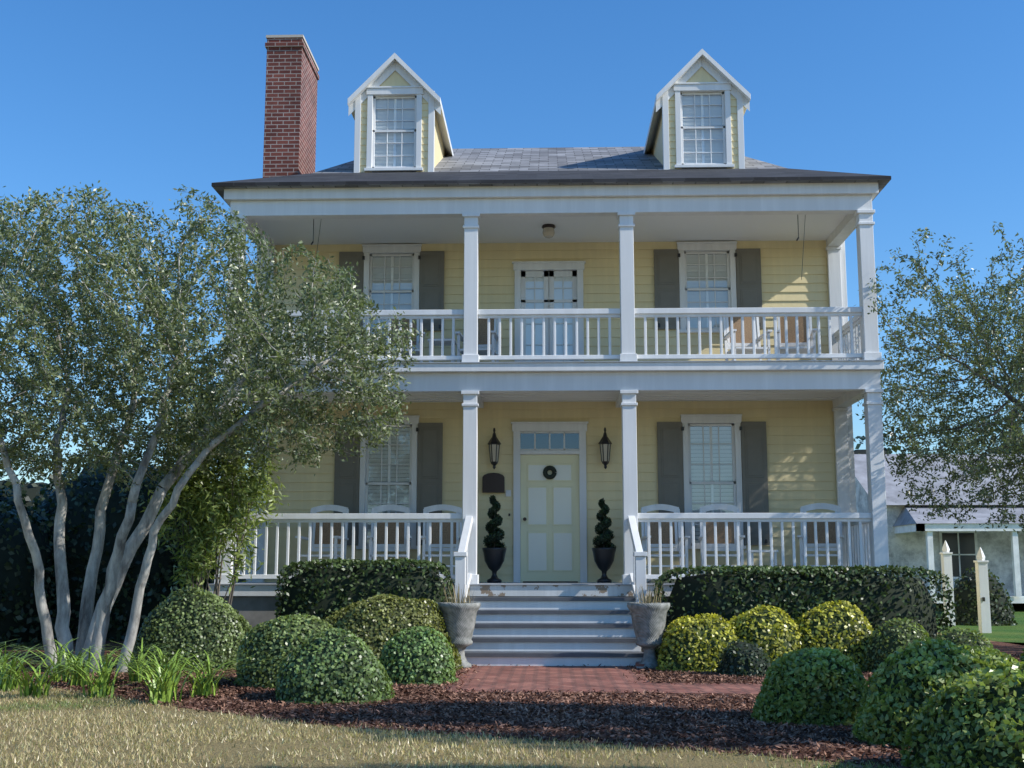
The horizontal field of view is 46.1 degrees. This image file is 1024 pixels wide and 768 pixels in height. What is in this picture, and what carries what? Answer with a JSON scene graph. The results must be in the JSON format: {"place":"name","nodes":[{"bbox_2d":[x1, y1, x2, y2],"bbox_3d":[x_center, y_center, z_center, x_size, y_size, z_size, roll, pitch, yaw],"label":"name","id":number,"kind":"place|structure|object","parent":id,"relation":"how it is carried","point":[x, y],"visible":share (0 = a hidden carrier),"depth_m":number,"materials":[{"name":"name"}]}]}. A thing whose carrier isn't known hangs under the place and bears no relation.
{"place":"outdoors","nodes":[
{"label":"outdoors","id":0,"kind":"place"},
{"bbox_2d":[0,632,997,767],"bbox_3d":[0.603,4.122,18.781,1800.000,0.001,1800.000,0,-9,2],"label":"ground","id":1,"kind":"structure","parent":0,"point":[708,762],"depth_m":8.11,"materials":[{"name":"green plant"}]},
{"bbox_2d":[0,471,54,512],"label":"tree","id":2,"kind":"object","parent":1,"relation":"on","point":[32,492],"depth_m":71.68,"materials":[{"name":"green plant"}]},
{"bbox_2d":[0,484,57,646],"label":"hedge","id":3,"kind":"object","parent":1,"relation":"on","point":[21,562],"depth_m":19.60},
{"bbox_2d":[38,448,176,504],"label":"tree","id":4,"kind":"object","parent":1,"relation":"on","point":[133,470],"depth_m":64.03,"materials":[{"name":"green plant"}]},
{"bbox_2d":[28,462,215,640],"bbox_3d":[-7.240,3.119,22.709,3.839,3.288,3.994,0,-9,2],"label":"hedge","id":5,"kind":"object","parent":1,"relation":"on","point":[112,519],"depth_m":21.04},
{"bbox_2d":[0,180,427,673],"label":"tree","id":6,"kind":"object","parent":1,"relation":"on","point":[163,311],"depth_m":14.18,"materials":[{"name":"green plant"}]},
{"bbox_2d":[0,641,1023,767],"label":"mulch bed","id":7,"kind":"object","parent":1,"relation":"on","point":[1008,648],"visible":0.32,"depth_m":9.89,"materials":[{"name":"brown wood"}]},
{"bbox_2d":[0,637,286,704],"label":"daylilies","id":8,"kind":"object","parent":7,"relation":"on","point":[164,685],"visible":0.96,"depth_m":11.59,"materials":[{"name":"green plant"}]},
{"bbox_2d":[130,586,253,670],"bbox_3d":[-3.973,3.046,15.107,1.645,1.010,1.502,0,-9,2],"label":"boxwood","id":9,"kind":"object","parent":7,"relation":"on","point":[212,598],"depth_m":14.59,"materials":[{"name":"green plant"}]},
{"bbox_2d":[139,358,288,604],"bbox_3d":[-3.973,1.600,16.140,1.960,4.184,2.181,0,-9,2],"label":"oleander","id":10,"kind":"object","parent":7,"relation":"on","point":[201,512],"depth_m":15.83,"materials":[{"name":"green plant"}]},
{"bbox_2d":[232,614,337,688],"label":"boxwood","id":11,"kind":"object","parent":7,"relation":"on","point":[271,624],"depth_m":12.48,"materials":[{"name":"green plant"}]},
{"bbox_2d":[275,628,394,704],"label":"boxwood","id":12,"kind":"object","parent":7,"relation":"on","point":[382,672],"depth_m":11.00,"materials":[{"name":"green plant"}]},
{"bbox_2d":[274,557,453,629],"bbox_3d":[-1.955,3.027,16.148,2.406,1.390,0.970,0,-9,2],"label":"hedge","id":13,"kind":"object","parent":7,"relation":"on","point":[339,562],"depth_m":15.82,"materials":[{"name":"green plant"}]},
{"bbox_2d":[325,593,462,670],"bbox_3d":[-1.535,3.018,14.655,1.882,0.926,1.414,0,-9,2],"label":"boxwood","id":14,"kind":"object","parent":7,"relation":"on","point":[358,606],"depth_m":14.36,"materials":[{"name":"green plant"}]},
{"bbox_2d":[379,626,458,684],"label":"boxwood","id":15,"kind":"object","parent":7,"relation":"on","point":[440,669],"depth_m":12.75,"materials":[{"name":"green plant"}]},
{"bbox_2d":[219,596,668,651],"bbox_3d":[0.570,3.534,17.795,9.540,0.860,2.170,0,-9,2],"label":"foundation","id":16,"kind":"object","parent":7,"relation":"on","point":[254,611],"depth_m":16.89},
{"bbox_2d":[438,602,480,667],"bbox_3d":[-0.660,3.128,14.976,0.540,0.800,0.532,0,-9,2],"label":"stone urn","id":17,"kind":"object","parent":7,"relation":"on","point":[459,619],"visible":0.81,"depth_m":14.83,"materials":[{"name":"grey stone"}]},
{"bbox_2d":[444,584,475,602],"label":"potted plant","id":18,"kind":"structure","parent":17,"relation":"on","point":[457,599],"depth_m":15.03,"materials":[{"name":"plant"}]},
{"bbox_2d":[635,662,644,668],"bbox_3d":[2.455,3.642,15.879,2.950,0.070,0.695,8,-12,-40],"label":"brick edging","id":19,"kind":"object","parent":7,"relation":"on","point":[637,664],"visible":0.13,"depth_m":14.72,"materials":[{"name":"brick"}]},
{"bbox_2d":[627,602,669,668],"bbox_3d":[1.698,3.117,14.903,0.540,0.800,0.532,0,-9,2],"label":"stone urn","id":20,"kind":"object","parent":7,"relation":"on","point":[648,621],"visible":0.94,"depth_m":14.76,"materials":[{"name":"grey stone"}]},
{"bbox_2d":[633,583,665,602],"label":"potted plant","id":21,"kind":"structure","parent":20,"relation":"on","point":[646,597],"depth_m":14.96,"materials":[{"name":"green plant"}]},
{"bbox_2d":[656,613,738,672],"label":"bush","id":22,"kind":"object","parent":7,"relation":"on","point":[668,643],"depth_m":14.41,"materials":[{"name":"green plant"}]},
{"bbox_2d":[716,639,771,676],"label":"bush","id":23,"kind":"object","parent":7,"relation":"on","point":[740,669],"depth_m":13.73,"materials":[{"name":"green plant"}]},
{"bbox_2d":[729,604,805,661],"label":"shrub","id":24,"kind":"object","parent":7,"relation":"on","point":[746,615],"depth_m":14.54,"materials":[{"name":"green plant"}]},
{"bbox_2d":[652,564,956,657],"bbox_3d":[3.811,3.037,15.914,3.946,1.298,0.977,0,-9,2],"label":"hedge","id":25,"kind":"object","parent":7,"relation":"on","point":[860,570],"depth_m":15.58,"materials":[{"name":"green plant"}]},
{"bbox_2d":[751,646,866,726],"bbox_3d":[2.430,2.434,9.774,1.002,0.600,0.944,0,-9,2],"label":"bush","id":26,"kind":"object","parent":7,"relation":"on","point":[846,705],"depth_m":9.44,"materials":[{"name":"green plant"}]},
{"bbox_2d":[796,600,873,669],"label":"shrub","id":27,"kind":"object","parent":7,"relation":"on","point":[854,608],"depth_m":14.56,"materials":[{"name":"green plant"}]},
{"bbox_2d":[862,617,928,672],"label":"bush","id":28,"kind":"object","parent":7,"relation":"on","point":[893,621],"depth_m":14.16,"materials":[{"name":"green plant"}]},
{"bbox_2d":[851,636,991,748],"bbox_3d":[2.998,2.175,8.549,1.135,0.737,1.088,0,-9,2],"label":"bush","id":29,"kind":"object","parent":7,"relation":"on","point":[872,700],"depth_m":8.36,"materials":[{"name":"green plant"}]},
{"bbox_2d":[898,660,1023,767],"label":"bush","id":30,"kind":"object","parent":7,"relation":"on","point":[982,678],"depth_m":6.97,"materials":[{"name":"green plant"}]},
{"bbox_2d":[935,627,993,648],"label":"bush","id":31,"kind":"object","parent":7,"relation":"on","point":[975,635],"depth_m":13.98,"materials":[{"name":"green plant"}]},
{"bbox_2d":[947,644,1019,666],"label":"bush","id":32,"kind":"object","parent":7,"relation":"on","point":[988,654],"depth_m":9.44,"materials":[{"name":"green plant"}]},
{"bbox_2d":[1020,649,1023,661],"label":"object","id":33,"kind":"object","parent":7,"relation":"on","point":[1022,657],"visible":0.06,"depth_m":10.45,"materials":[{"name":"green plant"}]},
{"bbox_2d":[264,240,837,581],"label":"house walls","id":34,"kind":"structure","parent":1,"relation":"on","point":[801,464],"depth_m":19.31,"materials":[{"name":"yellow wood"}]},
{"bbox_2d":[488,428,500,468],"bbox_3d":[-0.272,1.030,19.135,0.199,0.660,0.262,-4,-10,26],"label":"lantern","id":35,"kind":"object","parent":34,"relation":"attached to","point":[494,443],"visible":1,"depth_m":19.06,"materials":[{"name":"black metal"}]},
{"bbox_2d":[482,473,510,515],"bbox_3d":[-0.244,1.753,19.104,0.450,0.680,0.100,0,-9,2],"label":"wall plaque","id":36,"kind":"object","parent":34,"relation":"attached to","point":[493,482],"visible":1,"depth_m":19.09,"materials":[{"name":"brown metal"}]},
{"bbox_2d":[209,360,884,584],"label":"porch floor boards","id":37,"kind":"object","parent":34,"relation":"on","point":[480,583],"visible":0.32,"depth_m":17.20,"materials":[{"name":"paint"}]},
{"bbox_2d":[295,505,348,568],"bbox_3d":[-2.869,2.408,18.245,0.655,1.190,0.958,-1,-9,7],"label":"rocker","id":38,"kind":"object","parent":37,"relation":"on","point":[326,534],"visible":0.38,"depth_m":18.53,"materials":[{"name":"white paint"}]},
{"bbox_2d":[367,504,411,566],"bbox_3d":[-1.849,2.403,18.214,0.655,1.190,0.958,1,-9,-4],"label":"rocker","id":39,"kind":"object","parent":37,"relation":"on","point":[402,540],"visible":0.45,"depth_m":18.50,"materials":[{"name":"white paint"}]},
{"bbox_2d":[384,319,424,361],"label":"rocker","id":40,"kind":"object","parent":37,"relation":"on","point":[416,343],"visible":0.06,"depth_m":19.01,"materials":[{"name":"white paint"}]},
{"bbox_2d":[421,504,461,567],"bbox_3d":[-1.049,2.399,18.189,0.655,1.190,0.958,1,-9,-4],"label":"rocker","id":41,"kind":"object","parent":37,"relation":"on","point":[446,527],"visible":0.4,"depth_m":18.49,"materials":[{"name":"white paint"}]},
{"bbox_2d":[428,339,456,361],"bbox_3d":[-1.076,-0.391,18.571,0.420,0.550,0.420,0,-9,2],"label":"table","id":42,"kind":"object","parent":37,"relation":"on","point":[437,342],"visible":0.27,"depth_m":18.48,"materials":[{"name":"white paint"}]},
{"bbox_2d":[455,319,498,361],"bbox_3d":[-0.518,-0.670,18.695,0.622,1.130,0.910,-1,-9,8],"label":"rocker","id":43,"kind":"object","parent":37,"relation":"on","point":[482,337],"visible":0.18,"depth_m":18.91,"materials":[{"name":"white paint"}]},
{"bbox_2d":[482,503,506,582],"bbox_3d":[-0.271,2.412,18.598,0.380,1.300,0.370,0,-9,2],"label":"topiary urn","id":44,"kind":"object","parent":37,"relation":"on","point":[494,557],"visible":1,"depth_m":18.44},
{"bbox_2d":[483,495,506,547],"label":"topiary","id":45,"kind":"object","parent":44,"relation":"in","point":[493,500],"depth_m":18.58,"materials":[{"name":"green plant"}]},
{"bbox_2d":[523,581,577,582],"bbox_3d":[0.592,3.059,18.591,0.840,0.018,0.540,0,-9,2],"label":"threshold","id":46,"kind":"object","parent":37,"relation":"on","point":[550,581],"visible":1,"depth_m":18.38,"materials":[{"name":"grey wood"}]},
{"bbox_2d":[592,498,615,582],"bbox_3d":[1.419,2.411,18.595,0.380,1.300,0.370,0,-9,2],"label":"topiary urn","id":47,"kind":"object","parent":37,"relation":"on","point":[604,558],"visible":1,"depth_m":18.43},
{"bbox_2d":[592,498,615,547],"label":"topiary","id":48,"kind":"object","parent":47,"relation":"in","point":[603,506],"depth_m":18.57,"materials":[{"name":"green plant"}]},
{"bbox_2d":[640,504,689,582],"bbox_3d":[2.291,2.383,18.085,0.655,1.190,0.958,0,-9,-2],"label":"rocker","id":49,"kind":"object","parent":37,"relation":"on","point":[665,538],"visible":0.54,"depth_m":18.36,"materials":[{"name":"white paint"}]},
{"bbox_2d":[698,504,744,571],"bbox_3d":[3.125,2.364,17.960,0.655,1.190,0.958,-1,-9,7],"label":"rocker","id":50,"kind":"object","parent":37,"relation":"on","point":[720,532],"visible":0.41,"depth_m":18.24,"materials":[{"name":"white paint"}]},
{"bbox_2d":[722,317,771,360],"bbox_3d":[3.620,-0.690,18.567,0.622,1.130,0.910,1,-9,-4],"label":"rocker","id":51,"kind":"object","parent":37,"relation":"on","point":[737,334],"visible":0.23,"depth_m":18.82,"materials":[{"name":"white paint"}]},
{"bbox_2d":[745,550,777,565],"bbox_3d":[3.685,2.694,17.740,0.420,0.480,0.420,0,-9,2],"label":"table","id":52,"kind":"object","parent":37,"relation":"on","point":[765,551],"visible":0.24,"depth_m":17.57,"materials":[{"name":"white paint"}]},
{"bbox_2d":[776,317,816,359],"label":"rocker","id":53,"kind":"object","parent":37,"relation":"on","point":[792,336],"visible":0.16,"depth_m":18.79,"materials":[{"name":"white paint"}]},
{"bbox_2d":[797,503,843,566],"bbox_3d":[4.579,2.341,17.815,0.655,1.190,0.958,-2,-9,16],"label":"rocker","id":54,"kind":"object","parent":37,"relation":"on","point":[832,536],"visible":0.48,"depth_m":18.09,"materials":[{"name":"white paint"}]},
{"bbox_2d":[208,182,888,657],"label":"house trim","id":55,"kind":"structure","parent":34,"relation":"attached to","point":[628,376],"depth_m":17.40,"materials":[{"name":"white wood"}]},
{"bbox_2d":[211,147,890,206],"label":"roof","id":56,"kind":"structure","parent":34,"relation":"on","point":[564,166],"depth_m":18.83,"materials":[{"name":"grey"}]},
{"bbox_2d":[263,38,318,177],"bbox_3d":[-4.166,-0.881,22.086,0.710,10.900,1.560,0,-9,2],"label":"chimney","id":57,"kind":"object","parent":56,"relation":"on","point":[292,76],"visible":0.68,"depth_m":22.05,"materials":[{"name":"brick"}]},
{"bbox_2d":[266,34,318,70],"bbox_3d":[-4.166,-6.292,22.924,0.690,0.050,1.540,0,-9,2],"label":"chimney cap","id":58,"kind":"object","parent":57,"relation":"on","point":[290,36],"visible":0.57,"depth_m":22.17,"materials":[{"name":"white concrete"}]},
{"bbox_2d":[347,49,750,172],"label":"dormer trim","id":59,"kind":"structure","parent":56,"relation":"on","point":[678,85],"depth_m":20.14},
{"bbox_2d":[356,241,745,581],"bbox_3d":[0.604,0.418,19.368,6.140,5.500,0.185,0,-9,2],"label":"window trim","id":60,"kind":"structure","parent":34,"relation":"attached to","point":[727,248],"depth_m":19.26,"materials":[{"name":"white wood"}]},
{"bbox_2d":[521,271,577,361],"bbox_3d":[0.604,-0.913,19.597,0.926,1.906,0.040,0,-9,2],"label":"door","id":61,"kind":"structure","parent":60,"relation":"attached to","point":[549,301],"depth_m":19.65,"materials":[{"name":"white paint"}]},
{"bbox_2d":[526,277,572,361],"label":"door glass panes","id":62,"kind":"object","parent":60,"relation":"attached to","point":[539,293],"visible":0.6,"depth_m":19.65,"materials":[{"name":"white"}]},
{"bbox_2d":[520,455,579,581],"bbox_3d":[0.603,2.127,19.099,0.940,2.020,0.105,0,-9,2],"label":"front door","id":63,"kind":"structure","parent":60,"relation":"attached to","point":[549,528],"depth_m":19.09,"materials":[{"name":"paint"}]},
{"bbox_2d":[528,465,571,569],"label":"door panels","id":64,"kind":"object","parent":63,"relation":"attached to","point":[562,541],"visible":1,"depth_m":19.09,"materials":[{"name":"white wood"}]},
{"bbox_2d":[543,466,556,478],"bbox_3d":[0.603,1.409,19.177,0.224,0.223,0.076,0,-9,2],"label":"door wreath","id":65,"kind":"object","parent":63,"relation":"attached to","point":[546,470],"depth_m":19.15,"materials":[{"name":"green plant"}]},
{"bbox_2d":[333,248,769,544],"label":"shutters","id":66,"kind":"object","parent":60,"relation":"attached to","point":[669,434],"visible":0.69,"depth_m":19.22,"materials":[{"name":"grey wood"}]},
{"bbox_2d":[255,214,848,402],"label":"porch ceilings","id":67,"kind":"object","parent":34,"relation":"attached to","point":[566,229],"visible":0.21,"depth_m":18.95,"materials":[{"name":"white paint"}]},
{"bbox_2d":[542,224,555,237],"bbox_3d":[0.572,-2.376,18.776,0.220,0.200,0.220,0,-9,2],"label":"ceiling lamp","id":68,"kind":"object","parent":67,"relation":"attached to","point":[548,231],"visible":1,"depth_m":18.71,"materials":[{"name":"beige glass"}]},
{"bbox_2d":[311,215,805,279],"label":"hanging chains","id":69,"kind":"object","parent":67,"relation":"hanging from","point":[796,239],"visible":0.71,"depth_m":17.96,"materials":[{"name":"black metal"}]},
{"bbox_2d":[465,597,643,656],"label":"stair treads","id":70,"kind":"object","parent":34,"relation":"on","point":[549,639],"visible":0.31,"depth_m":15.75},
{"bbox_2d":[598,428,611,468],"bbox_3d":[1.487,1.021,19.081,0.199,0.660,0.262,-4,-10,26],"label":"lantern","id":71,"kind":"object","parent":34,"relation":"attached to","point":[605,443],"visible":1,"depth_m":19.01,"materials":[{"name":"black metal"}]},
{"bbox_2d":[853,432,915,453],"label":"tree","id":72,"kind":"object","parent":1,"relation":"on","point":[862,438],"depth_m":64.49,"materials":[{"name":"green plant"}]},
{"bbox_2d":[854,222,1023,533],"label":"tree","id":73,"kind":"object","parent":1,"relation":"on","point":[989,428],"depth_m":17.79,"materials":[{"name":"green plant"}]},
{"bbox_2d":[980,421,1023,453],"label":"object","id":74,"kind":"object","parent":1,"relation":"on","point":[1013,446],"depth_m":62.68,"materials":[{"name":"green plant"}]},
{"bbox_2d":[0,0,1023,483],"label":"sky","id":75,"kind":"structure","parent":0,"point":[143,99],"materials":[{"name":"blue"}]},
{"bbox_2d":[375,95,723,166],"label":"dormer blinds","id":76,"kind":"object","parent":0,"point":[689,146],"visible":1,"depth_m":20.21,"materials":[{"name":"white plastic"}]},
{"bbox_2d":[360,59,738,171],"bbox_3d":[0.676,-4.116,22.402,6.400,2.090,4.562,0,-9,2],"label":"dormer","id":77,"kind":"object","parent":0,"point":[700,74],"visible":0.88,"depth_m":20.19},
{"bbox_2d":[367,254,733,542],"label":"windows","id":78,"kind":"structure","parent":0,"point":[388,493],"depth_m":19.39,"materials":[{"name":"glass"}]},
{"bbox_2d":[368,254,732,539],"bbox_3d":[0.618,0.587,19.809,9.180,6.300,0.050,0,-9,2],"label":"dark house interior","id":79,"kind":"object","parent":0,"point":[556,441],"depth_m":19.72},
{"bbox_2d":[442,666,868,693],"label":"brick path","id":80,"kind":"structure","parent":0,"point":[571,679],"depth_m":12.93,"materials":[{"name":"red brick"}]},
{"bbox_2d":[464,585,641,665],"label":"front steps","id":81,"kind":"structure","parent":80,"relation":"on","point":[553,590],"depth_m":15.82,"materials":[{"name":"white paint"}]},
{"bbox_2d":[936,603,1023,645],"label":"neighbour lawn","id":82,"kind":"structure","parent":0,"point":[1013,634],"depth_m":24.58,"materials":[{"name":"green plant"}]},
{"bbox_2d":[855,477,1023,594],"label":"neighbour walls","id":83,"kind":"structure","parent":82,"relation":"on","point":[907,549],"depth_m":37.45,"materials":[{"name":"white paint"}]},
{"bbox_2d":[854,454,1023,525],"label":"neighbour roof","id":84,"kind":"structure","parent":83,"relation":"on","point":[981,515],"depth_m":38.28,"materials":[{"name":"grey"}]},
{"bbox_2d":[894,523,1023,602],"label":"trim","id":85,"kind":"structure","parent":83,"relation":"attached to","point":[1016,597],"depth_m":35.12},
{"bbox_2d":[942,533,975,576],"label":"neighbour windows","id":86,"kind":"structure","parent":83,"relation":"in","point":[966,543],"depth_m":37.41,"materials":[{"name":"black glass"}]},
{"bbox_2d":[939,540,991,632],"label":"gate posts","id":87,"kind":"object","parent":82,"relation":"on","point":[983,598],"visible":0.89,"depth_m":23.37,"materials":[{"name":"white paint"}]},
{"bbox_2d":[953,567,1017,625],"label":"shrub","id":88,"kind":"object","parent":82,"relation":"on","point":[963,594],"depth_m":26.54,"materials":[{"name":"green plant"}]}
]}

